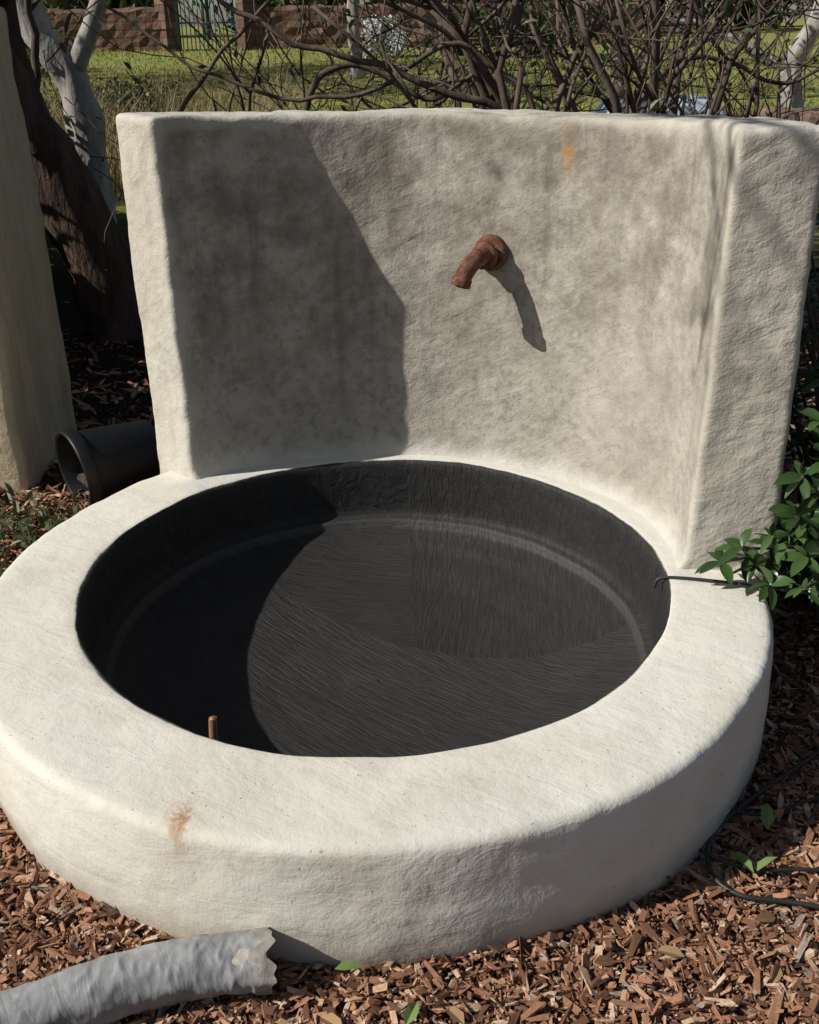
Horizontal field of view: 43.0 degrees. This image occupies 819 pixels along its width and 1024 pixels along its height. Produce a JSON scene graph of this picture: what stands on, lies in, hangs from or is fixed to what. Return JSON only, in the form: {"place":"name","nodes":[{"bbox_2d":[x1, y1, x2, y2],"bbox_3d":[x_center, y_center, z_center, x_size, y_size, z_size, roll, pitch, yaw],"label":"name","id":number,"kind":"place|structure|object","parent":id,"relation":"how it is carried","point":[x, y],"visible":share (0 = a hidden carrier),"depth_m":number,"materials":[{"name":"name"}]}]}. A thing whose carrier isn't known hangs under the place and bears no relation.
{"place":"outdoors","nodes":[
{"label":"outdoors","id":0,"kind":"place"},
{"bbox_2d":[40,55,348,202],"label":"dry grass","id":1,"kind":"structure","parent":0,"point":[116,171],"depth_m":11.28,"materials":[{"name":"green plant"}]},
{"bbox_2d":[0,18,818,1023],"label":"ground","id":2,"kind":"structure","parent":0,"point":[68,312],"depth_m":5.91,"materials":[{"name":"brown wood"}]},
{"bbox_2d":[0,7,76,495],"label":"garden wall","id":3,"kind":"structure","parent":2,"relation":"on","point":[36,412],"depth_m":4.03,"materials":[{"name":"beige concrete"}]},
{"bbox_2d":[0,482,88,576],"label":"weeds","id":4,"kind":"object","parent":2,"relation":"on","point":[27,526],"visible":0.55,"depth_m":3.66,"materials":[{"name":"green plant"}]},
{"bbox_2d":[23,1,76,76],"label":"garden shrub","id":5,"kind":"object","parent":2,"relation":"on","point":[29,50],"visible":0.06,"depth_m":21.33,"materials":[{"name":"green plant"}]},
{"bbox_2d":[16,0,117,223],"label":"gum tree","id":6,"kind":"object","parent":2,"relation":"on","point":[69,75],"visible":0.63,"depth_m":8.21,"materials":[{"name":"grey plant"}]},
{"bbox_2d":[0,0,142,343],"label":"gum tree","id":7,"kind":"object","parent":2,"relation":"on","point":[76,213],"visible":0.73,"depth_m":5.66,"materials":[{"name":"brown plant"}]},
{"bbox_2d":[22,7,161,51],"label":"wall run","id":8,"kind":"structure","parent":2,"relation":"on","point":[125,34],"depth_m":28.06,"materials":[{"name":"red stone"}]},
{"bbox_2d":[23,0,167,113],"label":"gum tree","id":9,"kind":"object","parent":2,"relation":"on","point":[29,6],"visible":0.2,"depth_m":6.81,"materials":[{"name":"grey plant"}]},
{"bbox_2d":[42,73,201,150],"bbox_3d":[-3.481,-4.662,12.179,2.450,0.969,1.581,-1,25,0],"label":"garden shrub","id":10,"kind":"object","parent":2,"relation":"on","point":[126,90],"visible":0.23,"depth_m":11.84,"materials":[{"name":"green plant"}]},
{"bbox_2d":[154,0,255,51],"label":"gate piers","id":11,"kind":"structure","parent":2,"relation":"on","point":[167,39],"depth_m":27.96,"materials":[{"name":"red stone"}]},
{"bbox_2d":[174,0,237,50],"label":"metal gate","id":12,"kind":"structure","parent":11,"relation":"attached to","point":[194,23],"depth_m":28.07,"materials":[{"name":"metal"}]},
{"bbox_2d":[347,0,366,78],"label":"gum tree","id":13,"kind":"object","parent":2,"relation":"on","point":[355,49],"visible":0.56,"depth_m":19.94,"materials":[{"name":"grey plant"}]},
{"bbox_2d":[37,0,724,270],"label":"bare shrub","id":14,"kind":"object","parent":2,"relation":"on","point":[201,66],"visible":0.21,"depth_m":5.00,"materials":[{"name":"brown plant"}]},
{"bbox_2d":[360,14,410,57],"bbox_3d":[-0.638,-11.416,25.026,1.332,1.055,1.144,-1,25,0],"label":"white flowering shrub","id":15,"kind":"object","parent":2,"relation":"on","point":[391,46],"visible":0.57,"depth_m":24.84,"materials":[{"name":"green plant"}]},
{"bbox_2d":[0,108,818,969],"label":"fountain basin","id":16,"kind":"object","parent":2,"relation":"on","point":[466,528],"visible":0.99,"depth_m":2.95,"materials":[{"name":"white concrete"}]},
{"bbox_2d":[451,234,507,288],"bbox_3d":[0.213,-0.760,3.165,0.110,0.142,0.224,12,28,26],"label":"rusty water spout","id":17,"kind":"object","parent":16,"relation":"attached to","point":[488,252],"visible":1,"depth_m":3.15,"materials":[{"name":"metal"}]},
{"bbox_2d":[652,576,818,596],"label":"irrigation tube","id":18,"kind":"object","parent":16,"relation":"attached to","point":[710,580],"visible":0.75,"depth_m":2.71,"materials":[{"name":"black rubber"}]},
{"bbox_2d":[0,321,818,1023],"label":"wood chip mulch","id":19,"kind":"object","parent":2,"relation":"on","point":[796,945],"visible":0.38,"depth_m":1.99,"materials":[{"name":"brown wood"}]},
{"bbox_2d":[55,420,159,506],"bbox_3d":[-1.123,-0.190,3.946,0.349,0.321,0.322,-18,30,-33],"label":"plastic plant pot","id":20,"kind":"object","parent":19,"relation":"on","point":[101,463],"visible":0.83,"depth_m":3.86,"materials":[{"name":"plastic"}]},
{"bbox_2d":[0,927,276,1023],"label":"sleeved drain pipe","id":21,"kind":"object","parent":19,"relation":"on","point":[110,988],"visible":1,"depth_m":1.84,"materials":[{"name":"grey fabric"}]},
{"bbox_2d":[0,508,814,1023],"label":"fallen leaves","id":22,"kind":"object","parent":19,"relation":"on","point":[454,1012],"visible":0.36,"depth_m":1.95,"materials":[{"name":"green plant"}]},
{"bbox_2d":[335,803,776,1023],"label":"green leaves","id":23,"kind":"object","parent":19,"relation":"on","point":[410,1012],"visible":1,"depth_m":2.14,"materials":[{"name":"green plant"}]},
{"bbox_2d":[694,203,818,647],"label":"glossy leaved shrub","id":24,"kind":"object","parent":19,"relation":"on","point":[800,556],"visible":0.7,"depth_m":2.65,"materials":[{"name":"green plant"}]},
{"bbox_2d":[698,848,818,871],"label":"garden cable","id":25,"kind":"object","parent":19,"relation":"on","point":[714,857],"visible":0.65,"depth_m":2.14,"materials":[{"name":"black rubber"}]},
{"bbox_2d":[705,749,818,908],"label":"garden cable","id":26,"kind":"object","parent":19,"relation":"on","point":[731,814],"visible":1,"depth_m":2.18,"materials":[{"name":"black rubber"}]},
{"bbox_2d":[731,795,818,815],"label":"garden cable","id":27,"kind":"object","parent":19,"relation":"on","point":[784,808],"visible":0.38,"depth_m":2.31,"materials":[{"name":"black rubber"}]},
{"bbox_2d":[12,0,818,124],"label":"bare shrub","id":28,"kind":"object","parent":2,"relation":"on","point":[442,14],"visible":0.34,"depth_m":4.39,"materials":[{"name":"brown plant"}]},
{"bbox_2d":[41,0,813,39],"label":"distant trees","id":29,"kind":"object","parent":2,"relation":"on","point":[75,4],"visible":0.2,"depth_m":36.73,"materials":[{"name":"green plant"}]},
{"bbox_2d":[251,1,643,49],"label":"wall run","id":30,"kind":"structure","parent":2,"relation":"on","point":[285,21],"depth_m":28.05,"materials":[{"name":"red stone"}]},
{"bbox_2d":[104,0,818,112],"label":"climbing vine","id":31,"kind":"object","parent":2,"relation":"on","point":[365,64],"visible":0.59,"depth_m":4.44,"materials":[{"name":"brown plant"}]},
{"bbox_2d":[424,0,570,57],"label":"garden shrub","id":32,"kind":"object","parent":2,"relation":"on","point":[489,33],"visible":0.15,"depth_m":24.07,"materials":[{"name":"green plant"}]},
{"bbox_2d":[610,1,629,94],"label":"gum tree","id":33,"kind":"object","parent":2,"relation":"on","point":[619,89],"visible":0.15,"depth_m":15.60,"materials":[{"name":"grey plant"}]},
{"bbox_2d":[482,0,818,111],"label":"gum tree","id":34,"kind":"object","parent":2,"relation":"on","point":[799,45],"visible":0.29,"depth_m":13.28,"materials":[{"name":"white plant"}]},
{"bbox_2d":[594,94,725,115],"bbox_3d":[3.179,-5.077,13.316,1.700,0.482,1.100,-1,25,0],"label":"tarpaulin covered pile","id":35,"kind":"object","parent":2,"relation":"on","point":[701,102],"visible":0.14,"depth_m":12.86,"materials":[{"name":"blue plastic"}]},
{"bbox_2d":[518,0,818,232],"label":"bare shrub","id":36,"kind":"object","parent":2,"relation":"on","point":[755,89],"visible":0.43,"depth_m":4.72,"materials":[{"name":"brown plant"}]},
{"bbox_2d":[743,107,799,120],"bbox_3d":[4.287,-4.559,12.474,0.814,0.571,0.815,-1,25,0],"label":"rock","id":37,"kind":"object","parent":2,"relation":"on","point":[794,117],"visible":0.19,"depth_m":12.22,"materials":[{"name":"brown stone"}]},
{"bbox_2d":[797,108,818,124],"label":"rock","id":38,"kind":"object","parent":2,"relation":"on","point":[810,116],"visible":0.2,"depth_m":12.56,"materials":[{"name":"brown stone"}]},
{"bbox_2d":[40,40,818,117],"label":"lawn grass","id":39,"kind":"structure","parent":0,"point":[288,63],"depth_m":22.04,"materials":[{"name":"green plant"}]},
{"bbox_2d":[58,0,812,26],"label":"sky","id":40,"kind":"structure","parent":0,"point":[793,6],"materials":[{"name":"white"}]}
]}

